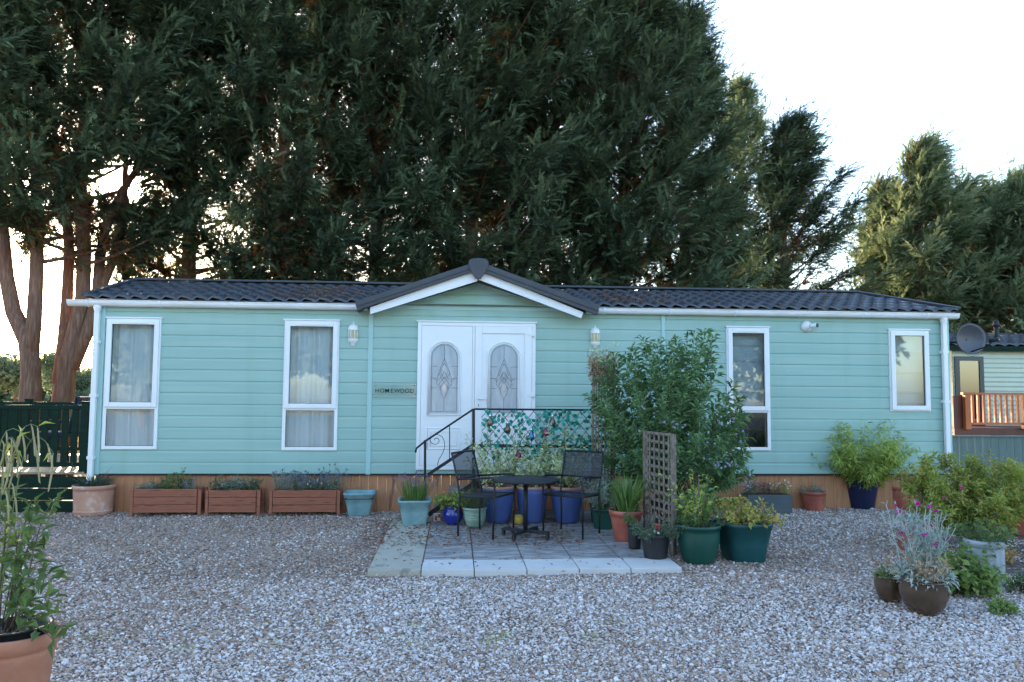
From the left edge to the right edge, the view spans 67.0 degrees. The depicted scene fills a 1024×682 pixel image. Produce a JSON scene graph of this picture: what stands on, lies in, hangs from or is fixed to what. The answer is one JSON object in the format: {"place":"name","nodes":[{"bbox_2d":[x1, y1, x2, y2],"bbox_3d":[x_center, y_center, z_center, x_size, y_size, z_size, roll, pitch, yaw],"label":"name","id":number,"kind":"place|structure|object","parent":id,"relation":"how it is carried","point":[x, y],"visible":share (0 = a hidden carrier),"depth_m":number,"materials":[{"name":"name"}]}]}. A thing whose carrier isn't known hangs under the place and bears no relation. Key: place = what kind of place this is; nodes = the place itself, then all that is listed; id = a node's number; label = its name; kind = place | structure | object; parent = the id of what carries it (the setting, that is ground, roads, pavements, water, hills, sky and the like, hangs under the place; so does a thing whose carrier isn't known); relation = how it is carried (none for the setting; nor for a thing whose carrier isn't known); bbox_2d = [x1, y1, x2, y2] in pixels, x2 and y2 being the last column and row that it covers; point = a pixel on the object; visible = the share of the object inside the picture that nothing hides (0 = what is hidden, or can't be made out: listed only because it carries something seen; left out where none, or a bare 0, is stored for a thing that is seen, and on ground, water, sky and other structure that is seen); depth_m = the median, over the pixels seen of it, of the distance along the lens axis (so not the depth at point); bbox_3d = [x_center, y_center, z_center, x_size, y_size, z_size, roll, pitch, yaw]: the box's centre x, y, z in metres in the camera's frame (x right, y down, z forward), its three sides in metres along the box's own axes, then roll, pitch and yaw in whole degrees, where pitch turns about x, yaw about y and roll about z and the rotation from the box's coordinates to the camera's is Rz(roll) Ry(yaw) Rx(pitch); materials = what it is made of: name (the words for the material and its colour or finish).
{"place":"outdoors","nodes":[
{"label":"outdoors","id":0,"kind":"place"},
{"bbox_2d":[0,474,368,478],"bbox_3d":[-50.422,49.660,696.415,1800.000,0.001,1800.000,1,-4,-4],"label":"ground","id":1,"kind":"structure","parent":0,"point":[84,475],"depth_m":14.60,"materials":[{"name":"green plant"}]},
{"bbox_2d":[0,348,19,394],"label":"field tree","id":2,"kind":"object","parent":1,"relation":"on","point":[9,369],"visible":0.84,"depth_m":81.40,"materials":[{"name":"green plant"}]},
{"bbox_2d":[0,368,42,401],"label":"field tree","id":3,"kind":"object","parent":1,"relation":"on","point":[15,395],"visible":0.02,"depth_m":86.00,"materials":[{"name":"green plant"}]},
{"bbox_2d":[0,378,90,401],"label":"hedge","id":4,"kind":"object","parent":1,"relation":"on","point":[8,396],"visible":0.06,"depth_m":101.86,"materials":[{"name":"green plant"}]},
{"bbox_2d":[40,344,80,398],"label":"field tree","id":5,"kind":"object","parent":1,"relation":"on","point":[47,360],"visible":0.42,"depth_m":75.75,"materials":[{"name":"green plant"}]},
{"bbox_2d":[75,366,91,391],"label":"field tree","id":6,"kind":"object","parent":1,"relation":"on","point":[83,380],"visible":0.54,"depth_m":104.87,"materials":[{"name":"green plant"}]},
{"bbox_2d":[0,0,252,475],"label":"cypress tree","id":7,"kind":"object","parent":1,"relation":"on","point":[118,88],"visible":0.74,"depth_m":12.78,"materials":[{"name":"green plant"}]},
{"bbox_2d":[0,0,269,475],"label":"cypress tree","id":8,"kind":"object","parent":1,"relation":"on","point":[75,331],"visible":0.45,"depth_m":13.78,"materials":[{"name":"green plant"}]},
{"bbox_2d":[66,0,369,340],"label":"cypress tree","id":9,"kind":"object","parent":1,"relation":"on","point":[193,143],"visible":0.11,"depth_m":14.92,"materials":[{"name":"green plant"}]},
{"bbox_2d":[143,0,479,301],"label":"cypress tree","id":10,"kind":"object","parent":1,"relation":"on","point":[264,212],"visible":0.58,"depth_m":14.37,"materials":[{"name":"green plant"}]},
{"bbox_2d":[252,0,463,286],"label":"cypress tree","id":11,"kind":"object","parent":1,"relation":"on","point":[308,29],"visible":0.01,"depth_m":18.16,"materials":[{"name":"green plant"}]},
{"bbox_2d":[244,0,542,286],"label":"cypress tree","id":12,"kind":"object","parent":1,"relation":"on","point":[362,72],"visible":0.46,"depth_m":14.93,"materials":[{"name":"green plant"}]},
{"bbox_2d":[362,0,654,289],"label":"cypress tree","id":13,"kind":"object","parent":1,"relation":"on","point":[544,178],"visible":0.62,"depth_m":14.80,"materials":[{"name":"green plant"}]},
{"bbox_2d":[66,258,960,511],"bbox_3d":[0.109,0.757,12.346,12.214,3.405,4.398,1,-4,-4],"label":"park home","id":14,"kind":"object","parent":1,"relation":"on","point":[207,385],"visible":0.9,"depth_m":10.44,"materials":[{"name":"paint"}]},
{"bbox_2d":[101,317,162,448],"bbox_3d":[-4.987,0.561,10.191,0.898,1.813,0.199,1,-4,-4],"label":"window","id":15,"kind":"structure","parent":14,"relation":"in","point":[133,344],"depth_m":10.22,"materials":[{"name":"white plastic"}]},
{"bbox_2d":[281,319,340,450],"bbox_3d":[-2.683,0.592,10.353,0.923,1.826,0.195,1,-4,-4],"label":"window","id":16,"kind":"structure","parent":14,"relation":"in","point":[311,346],"depth_m":10.38,"materials":[{"name":"white plastic"}]},
{"bbox_2d":[348,322,358,345],"bbox_3d":[-2.134,-0.093,10.390,0.140,0.333,0.119,1,-4,-4],"label":"wall lantern","id":17,"kind":"object","parent":14,"relation":"attached to","point":[353,329],"depth_m":10.35,"materials":[{"name":"white glass"}]},
{"bbox_2d":[374,384,414,396],"bbox_3d":[-1.572,0.664,10.363,0.558,0.200,0.028,1,-4,-4],"label":"name plate","id":18,"kind":"object","parent":14,"relation":"attached to","point":[386,390],"visible":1,"depth_m":10.35,"materials":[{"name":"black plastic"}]},
{"bbox_2d":[420,326,472,465],"bbox_3d":[-0.882,0.734,10.414,0.686,1.876,0.067,1,-4,-4],"label":"door","id":19,"kind":"structure","parent":14,"relation":"in","point":[446,355],"depth_m":10.40,"materials":[{"name":"white plastic"}]},
{"bbox_2d":[474,326,533,465],"bbox_3d":[-0.100,0.742,10.440,0.807,1.876,0.127,1,-4,-4],"label":"door","id":20,"kind":"structure","parent":14,"relation":"in","point":[503,355],"depth_m":10.46,"materials":[{"name":"white plastic"}]},
{"bbox_2d":[191,284,862,305],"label":"roof litter","id":21,"kind":"object","parent":14,"relation":"on","point":[345,295],"visible":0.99,"depth_m":11.05,"materials":[{"name":"brown plant"}]},
{"bbox_2d":[590,326,599,348],"bbox_3d":[1.142,-0.051,10.624,0.140,0.333,0.119,1,-4,-4],"label":"wall lantern","id":22,"kind":"object","parent":14,"relation":"attached to","point":[595,336],"depth_m":10.58,"materials":[{"name":"white glass"}]},
{"bbox_2d":[725,326,770,450],"bbox_3d":[3.272,0.659,10.823,0.641,1.719,0.282,1,-4,-4],"label":"window","id":23,"kind":"structure","parent":14,"relation":"in","point":[753,359],"depth_m":10.86,"materials":[{"name":"white plastic"}]},
{"bbox_2d":[801,321,818,331],"bbox_3d":[4.169,-0.206,10.802,0.225,0.156,0.128,-3,-6,44],"label":"security lamp","id":24,"kind":"object","parent":14,"relation":"attached to","point":[807,326],"visible":1,"depth_m":10.79,"materials":[{"name":"white plastic"}]},
{"bbox_2d":[887,329,930,411],"bbox_3d":[5.603,0.427,10.960,0.620,1.191,0.167,1,-4,-4],"label":"window","id":25,"kind":"structure","parent":14,"relation":"in","point":[909,367],"depth_m":11.01,"materials":[{"name":"white plastic"}]},
{"bbox_2d":[445,11,645,281],"bbox_3d":[0.894,-3.929,19.362,6.841,13.839,6.272,1,-4,-4],"label":"cypress tree","id":26,"kind":"object","parent":1,"relation":"on","point":[532,203],"depth_m":18.39,"materials":[{"name":"green plant"}]},
{"bbox_2d":[441,0,732,290],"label":"cypress tree","id":27,"kind":"object","parent":1,"relation":"on","point":[600,156],"visible":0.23,"depth_m":15.52,"materials":[{"name":"green plant"}]},
{"bbox_2d":[516,0,781,291],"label":"cypress tree","id":28,"kind":"object","parent":1,"relation":"on","point":[622,37],"visible":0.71,"depth_m":15.09,"materials":[{"name":"green plant"}]},
{"bbox_2d":[635,0,790,288],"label":"cypress tree","id":29,"kind":"object","parent":1,"relation":"on","point":[706,20],"visible":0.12,"depth_m":17.37,"materials":[{"name":"green plant"}]},
{"bbox_2d":[703,67,828,289],"bbox_3d":[6.547,-2.256,21.067,4.373,10.865,4.118,3,-5,-36],"label":"cypress tree","id":30,"kind":"object","parent":1,"relation":"on","point":[753,118],"visible":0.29,"depth_m":20.88,"materials":[{"name":"green plant"}]},
{"bbox_2d":[737,97,919,296],"bbox_3d":[7.782,-1.701,19.474,4.597,9.513,4.684,-2,-5,29],"label":"cypress tree","id":31,"kind":"object","parent":1,"relation":"on","point":[795,152],"visible":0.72,"depth_m":19.11,"materials":[{"name":"green plant"}]},
{"bbox_2d":[836,165,958,330],"bbox_3d":[10.677,-0.870,21.339,3.896,8.158,4.152,-3,-5,39],"label":"cypress tree","id":32,"kind":"object","parent":1,"relation":"on","point":[878,183],"visible":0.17,"depth_m":21.24,"materials":[{"name":"green plant"}]},
{"bbox_2d":[853,117,1023,333],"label":"cypress tree","id":33,"kind":"object","parent":1,"relation":"on","point":[925,189],"visible":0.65,"depth_m":19.90,"materials":[{"name":"green plant"}]},
{"bbox_2d":[928,160,1019,333],"bbox_3d":[13.130,-0.828,21.031,4.800,8.067,4.572,1,-4,-4],"label":"cypress tree","id":34,"kind":"object","parent":1,"relation":"on","point":[988,249],"visible":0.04,"depth_m":20.08,"materials":[{"name":"green plant"}]},
{"bbox_2d":[942,147,1023,333],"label":"cypress tree","id":35,"kind":"object","parent":1,"relation":"on","point":[1009,221],"visible":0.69,"depth_m":19.31,"materials":[{"name":"green plant"}]},
{"bbox_2d":[949,319,1023,434],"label":"neighbour caravan","id":36,"kind":"object","parent":1,"relation":"on","point":[998,367],"visible":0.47,"depth_m":15.71,"materials":[{"name":"green"}]},
{"bbox_2d":[954,356,984,421],"bbox_3d":[9.262,1.199,15.631,0.601,1.777,0.037,1,-4,-4],"label":"door","id":37,"kind":"structure","parent":36,"relation":"in","point":[969,371],"depth_m":15.66,"materials":[{"name":"grey"}]},
{"bbox_2d":[0,478,1023,681],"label":"gravel yard","id":38,"kind":"structure","parent":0,"point":[530,631],"depth_m":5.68,"materials":[{"name":"grey gravel"}]},
{"bbox_2d":[0,421,77,681],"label":"foreground pot plant","id":39,"kind":"object","parent":38,"relation":"on","point":[29,639],"visible":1,"depth_m":3.66,"materials":[{"name":"green plant"}]},
{"bbox_2d":[0,453,86,511],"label":"garden deck","id":40,"kind":"structure","parent":38,"relation":"on","point":[56,482],"depth_m":9.89,"materials":[{"name":"green wood"}]},
{"bbox_2d":[2,399,79,453],"bbox_3d":[-7.408,1.422,12.762,3.454,0.924,0.104,1,-4,-4],"label":"deck railing","id":41,"kind":"object","parent":40,"relation":"on","point":[28,402],"visible":0.2,"depth_m":12.72,"materials":[{"name":"green wood"}]},
{"bbox_2d":[0,401,89,472],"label":"deck railing","id":42,"kind":"object","parent":40,"relation":"on","point":[84,407],"visible":0.96,"depth_m":9.97,"materials":[{"name":"green wood"}]},
{"bbox_2d":[28,396,89,461],"bbox_3d":[-6.340,1.263,10.916,0.637,0.964,0.568,1,-4,-9],"label":"deck chair","id":43,"kind":"object","parent":40,"relation":"on","point":[78,400],"visible":0.23,"depth_m":10.70,"materials":[{"name":"black paint"}]},
{"bbox_2d":[68,467,120,515],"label":"potted plant","id":44,"kind":"object","parent":38,"relation":"on","point":[95,496],"visible":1,"depth_m":9.68,"materials":[{"name":"orange plant"}]},
{"bbox_2d":[129,468,207,516],"bbox_3d":[-4.352,1.906,9.822,0.872,0.596,0.364,1,-4,-4],"label":"planter box","id":45,"kind":"object","parent":38,"relation":"on","point":[177,497],"visible":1,"depth_m":9.68,"materials":[{"name":"wood"}]},
{"bbox_2d":[205,473,264,515],"bbox_3d":[-3.532,1.952,9.878,0.682,0.523,0.414,1,-4,-4],"label":"planter box","id":46,"kind":"object","parent":38,"relation":"on","point":[231,497],"visible":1,"depth_m":9.74,"materials":[{"name":"wood"}]},
{"bbox_2d":[269,463,348,515],"bbox_3d":[-2.603,1.896,9.930,1.007,0.656,0.438,1,-4,-4],"label":"planter box","id":47,"kind":"object","parent":38,"relation":"on","point":[297,496],"visible":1,"depth_m":9.81,"materials":[{"name":"wood"}]},
{"bbox_2d":[59,614,623,660],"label":"weeds","id":48,"kind":"object","parent":38,"relation":"on","point":[385,636],"visible":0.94,"depth_m":4.87,"materials":[{"name":"green plant"}]},
{"bbox_2d":[343,490,375,515],"bbox_3d":[-1.964,2.088,9.974,0.400,0.289,0.400,1,-4,-8],"label":"square pot","id":49,"kind":"object","parent":38,"relation":"on","point":[359,502],"visible":1,"depth_m":9.81,"materials":[{"name":"teal ceramic"}]},
{"bbox_2d":[45,529,759,681],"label":"dry straws","id":50,"kind":"object","parent":38,"relation":"on","point":[439,580],"visible":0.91,"depth_m":5.38,"materials":[{"name":"beige"}]},
{"bbox_2d":[3,512,1021,680],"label":"needle litter","id":51,"kind":"object","parent":38,"relation":"on","point":[439,536],"visible":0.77,"depth_m":7.62,"materials":[{"name":"brown plant"}]},
{"bbox_2d":[643,431,676,555],"bbox_3d":[1.486,1.516,7.817,0.040,1.182,0.664,2,-4,-16],"label":"lattice screen","id":52,"kind":"object","parent":38,"relation":"on","point":[672,477],"visible":0.77,"depth_m":7.79,"materials":[{"name":"brown wood"}]},
{"bbox_2d":[581,328,756,530],"bbox_3d":[1.805,0.993,8.781,2.077,2.365,1.488,0,-4,8],"label":"flowering shrub","id":53,"kind":"object","parent":38,"relation":"on","point":[683,419],"visible":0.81,"depth_m":8.72,"materials":[{"name":"green plant"}]},
{"bbox_2d":[658,469,723,564],"bbox_3d":[1.676,1.643,7.227,0.579,0.851,0.442,1,-4,-4],"label":"potted shrub","id":54,"kind":"object","parent":38,"relation":"on","point":[698,540],"visible":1,"depth_m":7.10,"materials":[{"name":"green plant"}]},
{"bbox_2d":[661,484,729,521],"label":"potted plant","id":55,"kind":"object","parent":38,"relation":"on","point":[679,510],"visible":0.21,"depth_m":7.81,"materials":[{"name":"green plant"}]},
{"bbox_2d":[707,494,786,562],"bbox_3d":[2.252,1.770,7.367,0.691,0.626,0.734,1,-4,-11],"label":"potted shrub","id":56,"kind":"object","parent":38,"relation":"on","point":[744,535],"visible":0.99,"depth_m":7.21,"materials":[{"name":"green plant"}]},
{"bbox_2d":[738,478,791,513],"bbox_3d":[3.385,2.054,10.297,0.729,0.462,0.364,1,-4,-4],"label":"heather trough","id":57,"kind":"object","parent":38,"relation":"on","point":[781,502],"visible":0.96,"depth_m":10.18,"materials":[{"name":"stone"}]},
{"bbox_2d":[796,479,828,511],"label":"potted plant","id":58,"kind":"object","parent":38,"relation":"on","point":[813,498],"visible":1,"depth_m":10.47,"materials":[{"name":"orange plant"}]},
{"bbox_2d":[811,419,920,509],"bbox_3d":[4.827,1.670,10.902,1.574,1.353,1.525,-4,-6,45],"label":"potted bamboo","id":59,"kind":"object","parent":38,"relation":"on","point":[864,480],"visible":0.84,"depth_m":10.62,"materials":[{"name":"green plant"}]},
{"bbox_2d":[862,550,903,602],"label":"potted plant","id":60,"kind":"object","parent":38,"relation":"on","point":[886,586],"visible":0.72,"depth_m":5.84,"materials":[{"name":"brown plant"}]},
{"bbox_2d":[892,475,909,508],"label":"potted plant","id":61,"kind":"object","parent":38,"relation":"on","point":[900,501],"visible":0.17,"depth_m":10.79,"materials":[{"name":"orange ceramic"}]},
{"bbox_2d":[896,534,919,555],"bbox_3d":[3.892,2.014,7.602,0.209,0.194,0.209,1,-4,-4],"label":"terracotta pot","id":62,"kind":"object","parent":38,"relation":"on","point":[902,548],"visible":0.34,"depth_m":7.57,"materials":[{"name":"ceramic"}]},
{"bbox_2d":[879,499,966,615],"bbox_3d":[3.007,1.559,5.651,0.543,0.820,0.547,-2,-5,35],"label":"potted plant","id":63,"kind":"object","parent":38,"relation":"on","point":[925,590],"visible":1,"depth_m":5.58,"materials":[{"name":"green plant"}]},
{"bbox_2d":[914,463,961,503],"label":"border plant","id":64,"kind":"object","parent":38,"relation":"on","point":[920,492],"visible":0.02,"depth_m":9.64,"materials":[{"name":"green plant"}]},
{"bbox_2d":[902,541,1011,599],"bbox_3d":[3.576,1.828,6.246,0.810,0.421,0.794,1,-4,-4],"label":"cranesbill clump","id":65,"kind":"object","parent":38,"relation":"on","point":[969,580],"visible":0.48,"depth_m":6.06,"materials":[{"name":"green plant"}]},
{"bbox_2d":[949,518,1020,592],"bbox_3d":[3.878,1.737,6.347,0.506,0.574,0.470,-3,-5,42],"label":"fluted planter","id":66,"kind":"object","parent":38,"relation":"on","point":[991,543],"visible":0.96,"depth_m":6.23,"materials":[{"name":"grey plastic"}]},
{"bbox_2d":[952,435,1023,482],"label":"boarded fence","id":67,"kind":"object","parent":38,"relation":"on","point":[1006,446],"visible":0.42,"depth_m":13.12,"materials":[{"name":"wood"}]},
{"bbox_2d":[986,597,1021,616],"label":"border plant","id":68,"kind":"object","parent":38,"relation":"on","point":[996,605],"visible":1,"depth_m":5.57,"materials":[{"name":"green plant"}]},
{"bbox_2d":[1003,572,1023,592],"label":"border plant","id":69,"kind":"object","parent":38,"relation":"on","point":[1014,584],"visible":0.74,"depth_m":6.23,"materials":[{"name":"green plant"}]},
{"bbox_2d":[0,0,1023,370],"label":"sky","id":70,"kind":"structure","parent":0,"point":[885,69],"materials":[{"name":"white"}]},
{"bbox_2d":[368,510,681,576],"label":"patio","id":71,"kind":"structure","parent":0,"point":[487,555],"depth_m":7.32,"materials":[{"name":"grey stone"}]},
{"bbox_2d":[393,470,439,524],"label":"potted plant","id":72,"kind":"object","parent":71,"relation":"on","point":[414,502],"visible":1,"depth_m":8.85,"materials":[{"name":"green plant"}]},
{"bbox_2d":[433,513,439,521],"bbox_3d":[-0.892,2.093,9.181,0.076,0.095,0.042,2,-4,-21],"label":"plant food box","id":73,"kind":"object","parent":71,"relation":"on","point":[436,517],"visible":0.98,"depth_m":9.16,"materials":[{"name":"white cardboard"}]},
{"bbox_2d":[432,489,471,524],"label":"potted plant","id":74,"kind":"object","parent":71,"relation":"on","point":[450,514],"visible":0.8,"depth_m":8.93,"materials":[{"name":"blue plant"}]},
{"bbox_2d":[456,485,492,526],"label":"potted plant","id":75,"kind":"object","parent":71,"relation":"on","point":[471,513],"visible":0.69,"depth_m":8.78,"materials":[{"name":"green plant"}]},
{"bbox_2d":[451,450,515,539],"bbox_3d":[-0.316,1.645,8.390,0.561,0.889,0.492,-2,-4,27],"label":"patio chair","id":76,"kind":"object","parent":71,"relation":"on","point":[465,465],"visible":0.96,"depth_m":8.46,"materials":[{"name":"black paint"}]},
{"bbox_2d":[464,423,535,523],"bbox_3d":[-0.250,1.563,9.181,0.810,1.161,0.959,-3,-5,42],"label":"potted rose","id":77,"kind":"object","parent":71,"relation":"on","point":[503,507],"visible":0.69,"depth_m":9.07,"materials":[{"name":"green plant"}]},
{"bbox_2d":[415,408,613,518],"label":"entrance steps","id":78,"kind":"structure","parent":71,"relation":"on","point":[474,483],"depth_m":9.39,"materials":[{"name":"black metal"}]},
{"bbox_2d":[480,409,618,464],"bbox_3d":[0.472,1.167,9.411,1.720,0.678,0.112,1,-4,-4],"label":"ivy trellis","id":79,"kind":"object","parent":78,"relation":"attached to","point":[539,420],"visible":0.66,"depth_m":9.41,"materials":[{"name":"green plant"}]},
{"bbox_2d":[487,414,492,425],"bbox_3d":[-0.265,0.944,9.358,0.076,0.180,0.076,1,-4,-4],"label":"bulb light","id":80,"kind":"object","parent":79,"relation":"hanging from","point":[490,423],"visible":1,"depth_m":9.35,"materials":[{"name":"glass"}]},
{"bbox_2d":[505,421,510,432],"bbox_3d":[-0.052,1.028,9.367,0.076,0.180,0.076,1,-4,-4],"label":"bulb light","id":81,"kind":"object","parent":79,"relation":"hanging from","point":[507,429],"visible":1,"depth_m":9.36,"materials":[{"name":"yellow glass"}]},
{"bbox_2d":[528,428,533,439],"bbox_3d":[0.233,1.114,9.382,0.076,0.180,0.076,1,-4,-4],"label":"bulb light","id":82,"kind":"object","parent":79,"relation":"hanging from","point":[531,435],"visible":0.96,"depth_m":9.37,"materials":[{"name":"blue glass"}]},
{"bbox_2d":[542,422,548,436],"bbox_3d":[0.408,1.077,9.397,0.076,0.180,0.076,1,-4,-4],"label":"bulb light","id":83,"kind":"object","parent":79,"relation":"hanging from","point":[545,430],"visible":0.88,"depth_m":9.38,"materials":[{"name":"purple glass"}]},
{"bbox_2d":[549,411,555,425],"bbox_3d":[0.493,0.949,9.412,0.076,0.180,0.076,1,-4,-4],"label":"bulb light","id":84,"kind":"object","parent":79,"relation":"hanging from","point":[552,421],"visible":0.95,"depth_m":9.40,"materials":[{"name":"glass"}]},
{"bbox_2d":[514,514,522,524],"bbox_3d":[0.075,2.083,9.018,0.112,0.107,0.112,1,-4,-4],"label":"pot","id":85,"kind":"object","parent":71,"relation":"on","point":[518,519],"visible":0.84,"depth_m":8.97,"materials":[{"name":"yellow ceramic"}]},
{"bbox_2d":[492,475,559,541],"bbox_3d":[0.143,1.769,8.187,0.724,0.620,0.724,-2,-5,34],"label":"bistro table","id":86,"kind":"object","parent":71,"relation":"on","point":[525,481],"visible":0.97,"depth_m":8.15,"materials":[{"name":"black paint"}]},
{"bbox_2d":[501,440,563,523],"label":"potted rose","id":87,"kind":"object","parent":71,"relation":"on","point":[534,503],"visible":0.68,"depth_m":9.07,"materials":[{"name":"blue ceramic"}]},
{"bbox_2d":[532,423,606,523],"bbox_3d":[0.646,1.571,9.265,0.737,1.172,0.951,2,-4,-20],"label":"potted rose","id":88,"kind":"object","parent":71,"relation":"on","point":[571,509],"visible":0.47,"depth_m":9.09,"materials":[{"name":"blue ceramic"}]},
{"bbox_2d":[542,450,603,538],"bbox_3d":[0.675,1.659,8.482,0.492,0.889,0.561,-2,-5,31],"label":"patio chair","id":89,"kind":"object","parent":71,"relation":"on","point":[586,464],"visible":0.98,"depth_m":8.65,"materials":[{"name":"black paint"}]},
{"bbox_2d":[585,342,619,521],"bbox_3d":[1.099,1.097,9.293,0.447,2.218,0.460,1,-4,-4],"label":"willow obelisk","id":90,"kind":"object","parent":71,"relation":"on","point":[596,370],"visible":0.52,"depth_m":9.25,"materials":[{"name":"brown wicker"}]},
{"bbox_2d":[575,469,635,529],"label":"potted plant","id":91,"kind":"object","parent":71,"relation":"on","point":[605,523],"visible":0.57,"depth_m":8.70,"materials":[{"name":"green plant"}]},
{"bbox_2d":[594,474,657,541],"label":"potted plant","id":92,"kind":"object","parent":71,"relation":"on","point":[627,497],"visible":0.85,"depth_m":7.98,"materials":[{"name":"green plant"}]},
{"bbox_2d":[620,508,641,548],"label":"potted plant","id":93,"kind":"object","parent":71,"relation":"on","point":[634,542],"visible":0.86,"depth_m":7.60,"materials":[{"name":"green plant"}]},
{"bbox_2d":[627,498,682,559],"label":"potted plant","id":94,"kind":"object","parent":71,"relation":"on","point":[655,544],"visible":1,"depth_m":7.12,"materials":[{"name":"green plant"}]},
{"bbox_2d":[921,532,1023,577],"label":"border soil","id":95,"kind":"structure","parent":0,"point":[1017,563],"depth_m":7.82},
{"bbox_2d":[893,449,1023,539],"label":"border shrub","id":96,"kind":"object","parent":95,"relation":"on","point":[973,497],"visible":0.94,"depth_m":7.69,"materials":[{"name":"green plant"}]},
{"bbox_2d":[986,476,1023,535],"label":"potted plant","id":97,"kind":"object","parent":95,"relation":"on","point":[1021,528],"visible":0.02,"depth_m":8.65,"materials":[{"name":"green plant"}]},
{"bbox_2d":[1004,544,1021,565],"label":"border plant","id":98,"kind":"object","parent":95,"relation":"on","point":[1007,559],"visible":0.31,"depth_m":7.15,"materials":[{"name":"green plant"}]},
{"bbox_2d":[949,323,999,356],"bbox_3d":[6.999,-0.022,11.789,0.643,0.513,0.462,0,-4,10],"label":"satellite dish","id":99,"kind":"object","parent":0,"point":[971,338],"visible":1,"depth_m":11.93,"materials":[{"name":"black paint"}]},
{"bbox_2d":[952,425,1023,434],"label":"neighbour deck","id":100,"kind":"structure","parent":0,"point":[992,430],"depth_m":13.75,"materials":[{"name":"red wood"}]},
{"bbox_2d":[952,392,1023,428],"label":"deck balustrade","id":101,"kind":"object","parent":100,"relation":"on","point":[963,415],"visible":1,"depth_m":13.72,"materials":[{"name":"orange wood"}]}
]}

